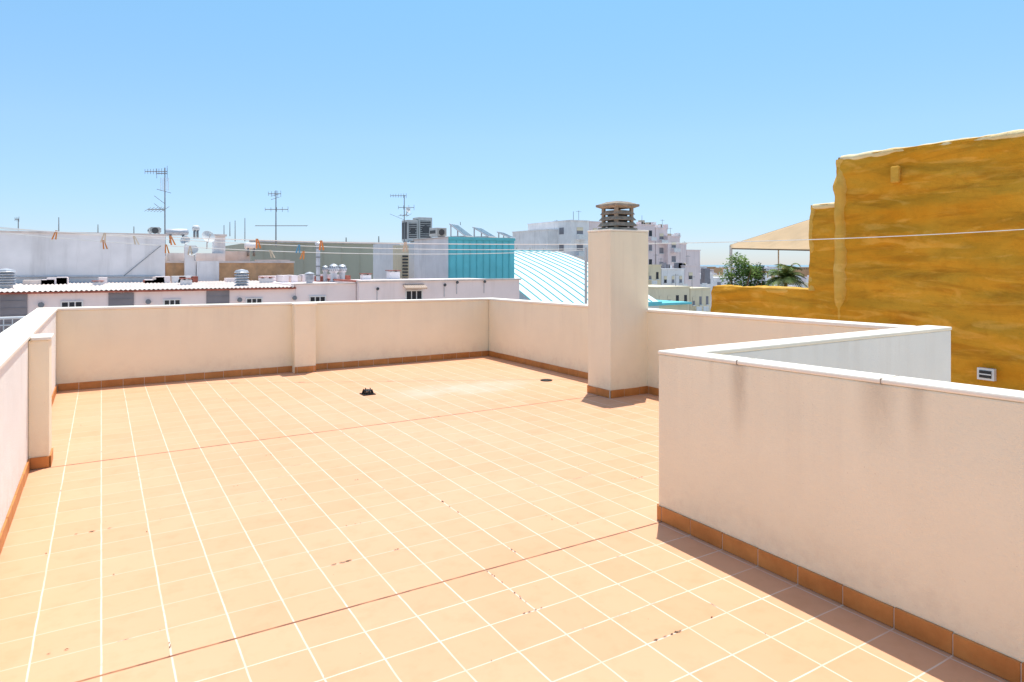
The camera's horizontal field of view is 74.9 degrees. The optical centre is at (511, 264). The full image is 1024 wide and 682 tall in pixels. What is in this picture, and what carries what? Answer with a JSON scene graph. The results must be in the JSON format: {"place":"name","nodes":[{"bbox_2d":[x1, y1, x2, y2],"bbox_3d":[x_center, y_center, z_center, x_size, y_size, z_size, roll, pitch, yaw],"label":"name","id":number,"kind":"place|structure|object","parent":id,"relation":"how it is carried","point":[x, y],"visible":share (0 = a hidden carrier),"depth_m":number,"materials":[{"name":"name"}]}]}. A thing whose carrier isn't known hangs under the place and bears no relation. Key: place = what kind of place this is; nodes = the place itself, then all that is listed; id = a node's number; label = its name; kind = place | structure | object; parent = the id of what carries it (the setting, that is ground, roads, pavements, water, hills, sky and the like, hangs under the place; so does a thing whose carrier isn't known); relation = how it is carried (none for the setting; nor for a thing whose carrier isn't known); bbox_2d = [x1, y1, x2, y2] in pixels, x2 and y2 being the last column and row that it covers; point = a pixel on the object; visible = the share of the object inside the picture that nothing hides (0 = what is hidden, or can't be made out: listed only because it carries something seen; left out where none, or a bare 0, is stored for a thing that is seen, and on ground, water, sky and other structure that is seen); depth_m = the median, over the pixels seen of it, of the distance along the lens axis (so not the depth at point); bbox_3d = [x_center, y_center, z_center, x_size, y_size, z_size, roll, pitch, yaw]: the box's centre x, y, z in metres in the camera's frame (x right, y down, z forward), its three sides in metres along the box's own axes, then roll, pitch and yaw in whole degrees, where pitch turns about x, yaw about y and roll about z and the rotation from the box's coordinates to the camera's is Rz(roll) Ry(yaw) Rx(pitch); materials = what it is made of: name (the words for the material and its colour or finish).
{"place":"outdoors","nodes":[
{"label":"outdoors","id":0,"kind":"place"},
{"bbox_2d":[0,230,166,283],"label":"white apartment block","id":1,"kind":"structure","parent":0,"point":[36,257],"depth_m":28.59,"materials":[{"name":"paint"}]},
{"bbox_2d":[147,227,160,233],"bbox_3d":[-17.238,-1.611,32.227,0.534,0.314,1.035,0,0,-32],"label":"air conditioner","id":2,"kind":"object","parent":1,"relation":"on","point":[154,230],"visible":1,"depth_m":31.80,"materials":[{"name":"metal"}]},
{"bbox_2d":[145,168,169,255],"bbox_3d":[-16.227,-2.464,30.638,1.078,4.145,0.237,0,0,-32],"label":"tv antenna","id":3,"kind":"object","parent":1,"relation":"on","point":[164,202],"visible":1,"depth_m":30.76,"materials":[{"name":"metal"}]},
{"bbox_2d":[0,281,355,314],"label":"walls","id":4,"kind":"structure","parent":0,"point":[335,292],"depth_m":24.05,"materials":[{"name":"white paint"}]},
{"bbox_2d":[0,280,295,294],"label":"roof","id":5,"kind":"structure","parent":4,"relation":"on","point":[127,286],"depth_m":24.71,"materials":[{"name":"white tile"}]},
{"bbox_2d":[0,268,15,288],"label":"roof vent","id":6,"kind":"object","parent":5,"relation":"on","point":[6,278],"visible":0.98,"depth_m":23.07,"materials":[{"name":"silver metal"}]},
{"bbox_2d":[92,280,103,285],"bbox_3d":[-16.319,0.747,26.357,0.420,0.206,0.420,0,0,-32],"label":"roof chimney","id":7,"kind":"object","parent":5,"relation":"on","point":[99,284],"visible":0.95,"depth_m":26.25,"materials":[{"name":"white paint"}]},
{"bbox_2d":[179,278,192,284],"bbox_3d":[-13.204,0.703,27.096,0.480,0.294,0.480,0,0,-32],"label":"roof chimney","id":8,"kind":"object","parent":5,"relation":"on","point":[185,282],"visible":0.91,"depth_m":26.92,"materials":[{"name":"white paint"}]},
{"bbox_2d":[234,269,248,285],"bbox_3d":[-10.642,0.670,26.323,0.547,0.957,0.547,0,0,-32],"label":"roof vent","id":9,"kind":"object","parent":5,"relation":"on","point":[241,277],"visible":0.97,"depth_m":26.14,"materials":[{"name":"silver metal"}]},
{"bbox_2d":[259,277,273,282],"bbox_3d":[-10.900,0.700,29.685,0.600,0.299,0.600,0,0,-32],"label":"roof chimney","id":10,"kind":"object","parent":5,"relation":"on","point":[266,280],"visible":0.91,"depth_m":29.51,"materials":[{"name":"white paint"}]},
{"bbox_2d":[0,290,325,332],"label":"openings","id":11,"kind":"object","parent":4,"relation":"attached to","point":[11,305],"visible":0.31,"depth_m":22.52,"materials":[{"name":"black glass"}]},
{"bbox_2d":[38,296,296,307],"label":"wall lamps","id":12,"kind":"object","parent":4,"relation":"attached to","point":[148,301],"depth_m":23.04,"materials":[{"name":"metal"}]},
{"bbox_2d":[23,274,355,284],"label":"roof parapet","id":13,"kind":"structure","parent":4,"relation":"on","point":[293,279],"depth_m":28.88,"materials":[{"name":"white paint"}]},
{"bbox_2d":[305,272,313,282],"bbox_3d":[-8.538,0.653,28.202,0.398,0.671,0.397,0,0,-32],"label":"roof vent","id":14,"kind":"object","parent":4,"relation":"on","point":[309,276],"visible":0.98,"depth_m":28.07,"materials":[{"name":"metal"}]},
{"bbox_2d":[315,242,319,280],"bbox_3d":[-8.667,-0.158,29.883,0.270,1.774,0.270,0,0,-32],"label":"flue pipe","id":15,"kind":"object","parent":4,"relation":"on","point":[317,263],"visible":0.81,"depth_m":29.81,"materials":[{"name":"metal"}]},
{"bbox_2d":[165,234,294,280],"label":"brick house","id":16,"kind":"structure","parent":0,"point":[218,264],"depth_m":32.83,"materials":[{"name":"white paint"}]},
{"bbox_2d":[166,229,188,242],"bbox_3d":[-16.284,-1.379,32.481,1.060,0.712,0.339,0,0,-32],"label":"water tank","id":17,"kind":"object","parent":16,"relation":"on","point":[177,232],"visible":0.66,"depth_m":32.37,"materials":[{"name":"metal"}]},
{"bbox_2d":[180,236,189,244],"bbox_3d":[-15.856,-1.060,32.446,0.350,0.627,0.334,0,0,31],"label":"satellite dish","id":18,"kind":"object","parent":16,"relation":"on","point":[183,242],"visible":0.67,"depth_m":32.45,"materials":[{"name":"paint"}]},
{"bbox_2d":[189,245,197,260],"bbox_3d":[-14.914,-0.518,31.268,0.423,0.732,0.384,0,0,-32],"label":"satellite dish","id":19,"kind":"object","parent":16,"relation":"on","point":[194,251],"visible":0.78,"depth_m":31.33,"materials":[{"name":"paint"}]},
{"bbox_2d":[192,225,199,238],"bbox_3d":[-15.906,-1.632,33.652,0.360,0.675,0.319,0,0,-32],"label":"chimney","id":20,"kind":"object","parent":16,"relation":"on","point":[195,229],"visible":1,"depth_m":33.57,"materials":[{"name":"paint"}]},
{"bbox_2d":[202,231,214,248],"bbox_3d":[-14.754,-1.190,32.510,0.558,0.892,0.443,0,0,-16],"label":"satellite dish","id":21,"kind":"object","parent":16,"relation":"on","point":[207,234],"visible":0.84,"depth_m":32.58,"materials":[{"name":"paint"}]},
{"bbox_2d":[244,243,256,255],"bbox_3d":[-13.679,-0.782,35.020,0.638,0.716,0.359,0,0,-32],"label":"water tank","id":22,"kind":"object","parent":16,"relation":"on","point":[247,247],"visible":0.79,"depth_m":34.87,"materials":[{"name":"metal"}]},
{"bbox_2d":[255,190,307,246],"bbox_3d":[-12.339,-2.447,35.843,2.766,3.012,0.070,0,0,-32],"label":"tv antenna","id":23,"kind":"object","parent":16,"relation":"on","point":[275,209],"visible":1,"depth_m":35.67,"materials":[{"name":"metal"}]},
{"bbox_2d":[322,265,327,281],"bbox_3d":[-8.449,0.502,30.252,0.327,0.895,0.328,0,0,-32],"label":"roof ventilator","id":24,"kind":"object","parent":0,"point":[325,269],"visible":0.84,"depth_m":30.16,"materials":[{"name":"silver metal"}]},
{"bbox_2d":[339,264,346,278],"bbox_3d":[-7.733,0.475,30.456,0.444,0.951,0.444,0,0,-32],"label":"roof ventilator","id":25,"kind":"object","parent":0,"point":[342,269],"visible":0.78,"depth_m":30.33,"materials":[{"name":"silver metal"}]},
{"bbox_2d":[225,240,516,278],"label":"warehouse","id":26,"kind":"structure","parent":0,"point":[356,264],"depth_m":60.07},
{"bbox_2d":[0,0,1023,264],"label":"sky","id":27,"kind":"structure","parent":0,"point":[725,121],"materials":[{"name":"blue"}]},
{"bbox_2d":[512,211,607,261],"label":"apartment block","id":28,"kind":"structure","parent":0,"point":[566,232],"depth_m":121.76,"materials":[{"name":"paint"}]},
{"bbox_2d":[559,211,596,256],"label":"windows","id":29,"kind":"structure","parent":28,"relation":"in","point":[579,229],"depth_m":120.15,"materials":[{"name":"glass"}]},
{"bbox_2d":[514,250,691,310],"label":"barrel vault hall","id":30,"kind":"structure","parent":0,"point":[543,275],"depth_m":42.96,"materials":[{"name":"metal"}]},
{"bbox_2d":[700,267,734,300],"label":"apartment block","id":31,"kind":"structure","parent":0,"point":[715,281],"depth_m":180.15,"materials":[{"name":"white paint"}]},
{"bbox_2d":[700,267,728,299],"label":"windows","id":32,"kind":"structure","parent":31,"relation":"in","point":[718,283],"depth_m":170.82,"materials":[{"name":"grey glass"}]},
{"bbox_2d":[700,265,808,267],"bbox_3d":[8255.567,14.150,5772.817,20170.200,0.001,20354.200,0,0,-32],"label":"sea","id":33,"kind":"structure","parent":0,"point":[717,266],"depth_m":7667.07,"materials":[{"name":"liquid"}]},
{"label":"ground","id":34,"kind":"structure","parent":0,"visible":0},
{"bbox_2d":[373,242,413,278],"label":"plant room","id":35,"kind":"object","parent":34,"relation":"on","point":[390,259],"visible":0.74,"depth_m":43.05,"materials":[{"name":"white paint"}]},
{"bbox_2d":[390,193,413,241],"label":"tv antenna","id":36,"kind":"object","parent":35,"relation":"on","point":[403,207],"visible":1,"depth_m":42.69,"materials":[{"name":"metal"}]},
{"bbox_2d":[402,220,417,242],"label":"air conditioner","id":37,"kind":"object","parent":35,"relation":"on","point":[411,229],"visible":0.89,"depth_m":43.55,"materials":[{"name":"metal"}]},
{"bbox_2d":[413,217,431,238],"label":"air conditioner","id":38,"kind":"object","parent":35,"relation":"on","point":[424,224],"visible":0.68,"depth_m":44.29,"materials":[{"name":"metal"}]},
{"bbox_2d":[327,278,518,300],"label":"walls","id":39,"kind":"structure","parent":34,"relation":"on","point":[507,289],"depth_m":28.83,"materials":[{"name":"white paint"}]},
{"bbox_2d":[328,264,338,281],"bbox_3d":[-7.931,0.463,29.748,0.482,0.975,0.483,0,0,-32],"label":"roof ventilator","id":40,"kind":"object","parent":39,"relation":"on","point":[333,269],"visible":0.93,"depth_m":29.61,"materials":[{"name":"metal"}]},
{"bbox_2d":[359,273,371,279],"bbox_3d":[-6.902,0.641,31.553,0.480,0.419,0.480,0,0,-32],"label":"roof chimney","id":41,"kind":"object","parent":39,"relation":"on","point":[363,276],"visible":0.91,"depth_m":31.39,"materials":[{"name":"white paint"}]},
{"bbox_2d":[385,270,400,278],"bbox_3d":[-5.773,0.568,32.482,0.600,0.564,0.600,0,0,-32],"label":"roof chimney","id":42,"kind":"object","parent":39,"relation":"on","point":[390,274],"visible":0.91,"depth_m":32.28,"materials":[{"name":"white paint"}]},
{"bbox_2d":[327,278,520,281],"bbox_3d":[-4.178,0.684,30.832,7.680,0.069,5.080,0,0,-32],"label":"coping","id":43,"kind":"object","parent":39,"relation":"on","point":[421,280],"visible":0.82,"depth_m":28.53,"materials":[{"name":"white concrete"}]},
{"bbox_2d":[376,280,485,299],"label":"openings","id":44,"kind":"object","parent":39,"relation":"attached to","point":[413,294],"visible":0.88,"depth_m":27.89,"materials":[{"name":"grey glass"}]},
{"bbox_2d":[412,236,491,278],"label":"walls","id":45,"kind":"structure","parent":34,"relation":"on","point":[428,264],"depth_m":38.98,"materials":[{"name":"white paint"}]},
{"bbox_2d":[429,228,446,236],"bbox_3d":[-4.441,-1.899,40.086,0.695,0.542,1.035,0,0,-32],"label":"air conditioner","id":46,"kind":"object","parent":45,"relation":"on","point":[437,232],"visible":0.99,"depth_m":39.71,"materials":[{"name":"metal"}]},
{"bbox_2d":[449,223,472,236],"bbox_3d":[-2.952,-1.954,39.023,1.046,0.798,1.300,0,0,16],"label":"solar collector","id":47,"kind":"object","parent":45,"relation":"on","point":[458,228],"visible":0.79,"depth_m":38.63,"materials":[{"name":"metal"}]},
{"bbox_2d":[448,237,514,278],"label":"standing seam cladding","id":48,"kind":"structure","parent":45,"relation":"attached to","point":[463,264],"depth_m":38.14,"materials":[{"name":"teal metal"}]},
{"bbox_2d":[472,227,496,237],"bbox_3d":[-1.621,-1.876,39.680,1.026,0.642,1.500,0,0,16],"label":"solar collector","id":49,"kind":"object","parent":45,"relation":"on","point":[484,232],"visible":0.72,"depth_m":39.18,"materials":[{"name":"metal"}]},
{"bbox_2d":[497,232,515,238],"bbox_3d":[-0.328,-1.723,40.048,0.847,0.436,1.200,0,0,16],"label":"solar collector","id":50,"kind":"object","parent":45,"relation":"on","point":[505,234],"visible":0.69,"depth_m":39.63,"materials":[{"name":"metal"}]},
{"bbox_2d":[0,227,1023,303],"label":"clothes line","id":51,"kind":"object","parent":34,"relation":"on","point":[190,247],"visible":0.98,"depth_m":10.46,"materials":[{"name":"white metal"}]},
{"bbox_2d":[634,224,700,286],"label":"apartment block","id":52,"kind":"structure","parent":34,"relation":"on","point":[672,254],"depth_m":141.47,"materials":[{"name":"white paint"}]},
{"bbox_2d":[636,220,709,282],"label":"rooftop huts","id":53,"kind":"object","parent":52,"relation":"on","point":[705,275],"visible":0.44,"depth_m":124.57,"materials":[{"name":"white paint"}]},
{"bbox_2d":[649,228,696,275],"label":"windows","id":54,"kind":"structure","parent":52,"relation":"in","point":[661,236],"depth_m":141.16,"materials":[{"name":"grey glass"}]},
{"bbox_2d":[648,265,696,286],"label":"apartment block","id":55,"kind":"structure","parent":34,"relation":"on","point":[685,275],"depth_m":115.58,"materials":[{"name":"white paint"}]},
{"bbox_2d":[649,272,693,285],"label":"windows","id":56,"kind":"structure","parent":55,"relation":"in","point":[650,273],"depth_m":114.82,"materials":[{"name":"grey glass"}]},
{"bbox_2d":[648,274,711,311],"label":"apartment block","id":57,"kind":"structure","parent":34,"relation":"on","point":[699,298],"depth_m":97.93,"materials":[{"name":"beige paint"}]},
{"bbox_2d":[659,274,709,311],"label":"windows","id":58,"kind":"structure","parent":57,"relation":"in","point":[705,308],"depth_m":98.14,"materials":[{"name":"grey glass"}]},
{"bbox_2d":[700,266,808,287],"bbox_3d":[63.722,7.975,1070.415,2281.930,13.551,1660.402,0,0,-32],"label":"town houses","id":59,"kind":"structure","parent":34,"relation":"on","point":[716,270],"depth_m":725.92,"materials":[{"name":"white concrete"}]},
{"bbox_3d":[-2.445,8.650,15.447,28.000,12.000,22.915,0,0,-32],"label":"neighbouring building","id":60,"kind":"object","parent":34,"relation":"on","visible":0},
{"bbox_2d":[0,316,24,330],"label":"metal railing","id":61,"kind":"object","parent":60,"relation":"on","point":[13,317],"visible":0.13,"depth_m":11.23,"materials":[{"name":"white metal"}]},
{"bbox_2d":[977,367,995,380],"bbox_3d":[8.731,2.023,12.311,0.115,0.215,0.278,0,0,-32],"label":"wall vent","id":62,"kind":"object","parent":60,"relation":"attached to","point":[988,374],"depth_m":12.28,"materials":[{"name":"white plastic"}]},
{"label":"walls","id":63,"kind":"object","parent":34,"relation":"on","visible":0},
{"bbox_2d":[718,252,766,286],"bbox_3d":[6.557,0.610,18.825,1.076,1.926,1.642,0,0,-32],"label":"garden bush","id":64,"kind":"object","parent":63,"relation":"on","point":[750,272],"visible":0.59,"depth_m":18.66,"materials":[{"name":"green plant"}]},
{"bbox_2d":[717,285,807,292],"bbox_3d":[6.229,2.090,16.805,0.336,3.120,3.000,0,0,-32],"label":"parapet lip","id":65,"kind":"object","parent":63,"relation":"attached to","point":[779,289],"visible":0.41,"depth_m":16.34,"materials":[{"name":"paint"}]},
{"bbox_2d":[729,220,809,271],"bbox_3d":[8.203,-0.010,20.552,2.852,3.119,7.101,0,0,18],"label":"shade sail","id":66,"kind":"object","parent":63,"relation":"attached to","point":[798,232],"visible":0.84,"depth_m":20.89,"materials":[{"name":"fabric"}]},
{"bbox_2d":[765,263,807,287],"bbox_3d":[7.220,0.756,17.652,1.203,1.588,1.106,0,0,-32],"label":"palm plant","id":67,"kind":"object","parent":63,"relation":"on","point":[787,274],"visible":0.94,"depth_m":17.52,"materials":[{"name":"green plant"}]},
{"bbox_2d":[808,207,814,290],"bbox_3d":[7.009,-0.355,15.526,0.342,1.930,0.228,0,0,-32],"label":"step bead","id":68,"kind":"object","parent":63,"relation":"attached to","point":[811,247],"visible":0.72,"depth_m":15.46,"materials":[{"name":"paint"}]},
{"bbox_2d":[812,202,833,208],"bbox_3d":[7.197,-1.325,15.228,0.222,0.157,0.700,0,0,-32],"label":"step lip","id":69,"kind":"object","parent":63,"relation":"attached to","point":[824,206],"visible":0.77,"depth_m":15.23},
{"bbox_2d":[833,159,846,318],"bbox_3d":[7.361,0.659,14.928,0.438,5.981,0.342,0,0,-32],"label":"edge bead","id":70,"kind":"object","parent":63,"relation":"attached to","point":[840,259],"visible":0.46,"depth_m":14.80,"materials":[{"name":"orange"}]},
{"bbox_2d":[711,136,1023,390],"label":"sprayed foam face","id":71,"kind":"object","parent":63,"relation":"attached to","point":[968,288],"visible":0.49,"depth_m":13.18},
{"bbox_2d":[891,166,899,182],"bbox_3d":[7.888,-1.847,13.755,0.100,0.343,0.173,0,0,-32],"label":"foam patch","id":72,"kind":"object","parent":71,"relation":"attached to","point":[895,174],"visible":1,"depth_m":13.71,"materials":[{"name":"orange"}]},
{"bbox_2d":[840,129,1023,159],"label":"top lip","id":73,"kind":"object","parent":63,"relation":"on","point":[1014,133],"visible":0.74,"depth_m":13.29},
{"bbox_3d":[0.569,8.160,4.281,6.850,12.980,14.700,0,0,-32],"label":"terrace building","id":74,"kind":"object","parent":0,"visible":0},
{"bbox_2d":[0,356,1009,681],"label":"terrace floor","id":75,"kind":"structure","parent":74,"relation":"on","point":[212,530],"depth_m":3.81,"materials":[{"name":"tile"}]},
{"bbox_2d":[0,312,56,553],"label":"parapet wall","id":76,"kind":"structure","parent":75,"relation":"on","point":[17,465],"depth_m":4.57,"materials":[{"name":"white paint"}]},
{"bbox_2d":[0,308,56,369],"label":"coping","id":77,"kind":"object","parent":76,"relation":"on","point":[16,337],"visible":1,"depth_m":5.56,"materials":[{"name":"paint"}]},
{"bbox_2d":[28,339,51,458],"bbox_3d":[-3.898,1.137,5.527,0.139,1.045,0.300,0,0,-32],"label":"pilaster","id":78,"kind":"object","parent":76,"relation":"attached to","point":[39,398],"visible":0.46,"depth_m":5.40,"materials":[{"name":"paint"}]},
{"bbox_2d":[56,300,488,390],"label":"parapet wall","id":79,"kind":"structure","parent":75,"relation":"on","point":[108,348],"depth_m":9.88,"materials":[{"name":"paint"}]},
{"bbox_2d":[36,298,487,310],"bbox_3d":[-3.225,0.609,10.459,6.880,0.081,0.230,0,0,-32],"label":"coping","id":80,"kind":"object","parent":79,"relation":"on","point":[233,304],"visible":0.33,"depth_m":9.92,"materials":[{"name":"paint"}]},
{"bbox_2d":[292,305,315,372],"bbox_3d":[-3.192,1.141,10.261,0.320,1.038,0.169,0,0,-32],"label":"pilaster","id":81,"kind":"object","parent":75,"relation":"on","point":[303,335],"visible":0.78,"depth_m":10.18,"materials":[{"name":"paint"}]},
{"bbox_2d":[359,388,374,395],"bbox_3d":[-1.832,1.610,8.486,0.160,0.074,0.160,0,0,-32],"label":"floor drain","id":82,"kind":"object","parent":75,"relation":"on","point":[365,392],"visible":1,"depth_m":8.45,"materials":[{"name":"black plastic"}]},
{"bbox_2d":[48,376,765,660],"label":"dry leaf litter","id":83,"kind":"object","parent":75,"relation":"on","point":[398,548],"visible":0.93,"depth_m":3.41,"materials":[{"name":"brown plant"}]},
{"bbox_2d":[587,201,648,397],"bbox_3d":[1.359,0.430,8.585,0.648,2.460,0.477,0,0,-32],"label":"chimney","id":84,"kind":"object","parent":75,"relation":"on","point":[617,297],"visible":1,"depth_m":8.40,"materials":[{"name":"paint"}]},
{"bbox_2d":[488,300,879,395],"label":"parapet wall","id":85,"kind":"structure","parent":75,"relation":"on","point":[550,337],"depth_m":9.77,"materials":[{"name":"paint"}]},
{"bbox_2d":[488,298,914,328],"bbox_3d":[1.578,0.597,8.992,0.230,0.104,7.323,0,0,-32],"label":"coping","id":86,"kind":"object","parent":85,"relation":"on","point":[805,320],"visible":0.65,"depth_m":7.17,"materials":[{"name":"paint"}]},
{"bbox_2d":[721,330,950,381],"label":"parapet wall","id":87,"kind":"structure","parent":75,"relation":"on","point":[924,355],"depth_m":5.33,"materials":[{"name":"white paint"}]},
{"bbox_2d":[677,325,951,353],"bbox_3d":[2.470,0.567,5.143,3.160,0.034,0.211,0,0,-32],"label":"coping","id":88,"kind":"object","parent":87,"relation":"on","point":[769,344],"visible":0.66,"depth_m":4.92,"materials":[{"name":"paint"}]},
{"bbox_2d":[657,354,1023,681],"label":"parapet wall","id":89,"kind":"structure","parent":75,"relation":"on","point":[900,508],"depth_m":3.15,"materials":[{"name":"paint"}]},
{"bbox_2d":[658,349,1023,402],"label":"coping","id":90,"kind":"object","parent":89,"relation":"on","point":[975,390],"visible":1,"depth_m":3.19,"materials":[{"name":"paint"}]},
{"bbox_2d":[736,358,898,383],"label":"coping cracks","id":91,"kind":"object","parent":90,"relation":"in","point":[880,378],"visible":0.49,"depth_m":3.14,"materials":[{"name":"grey"}]}
]}

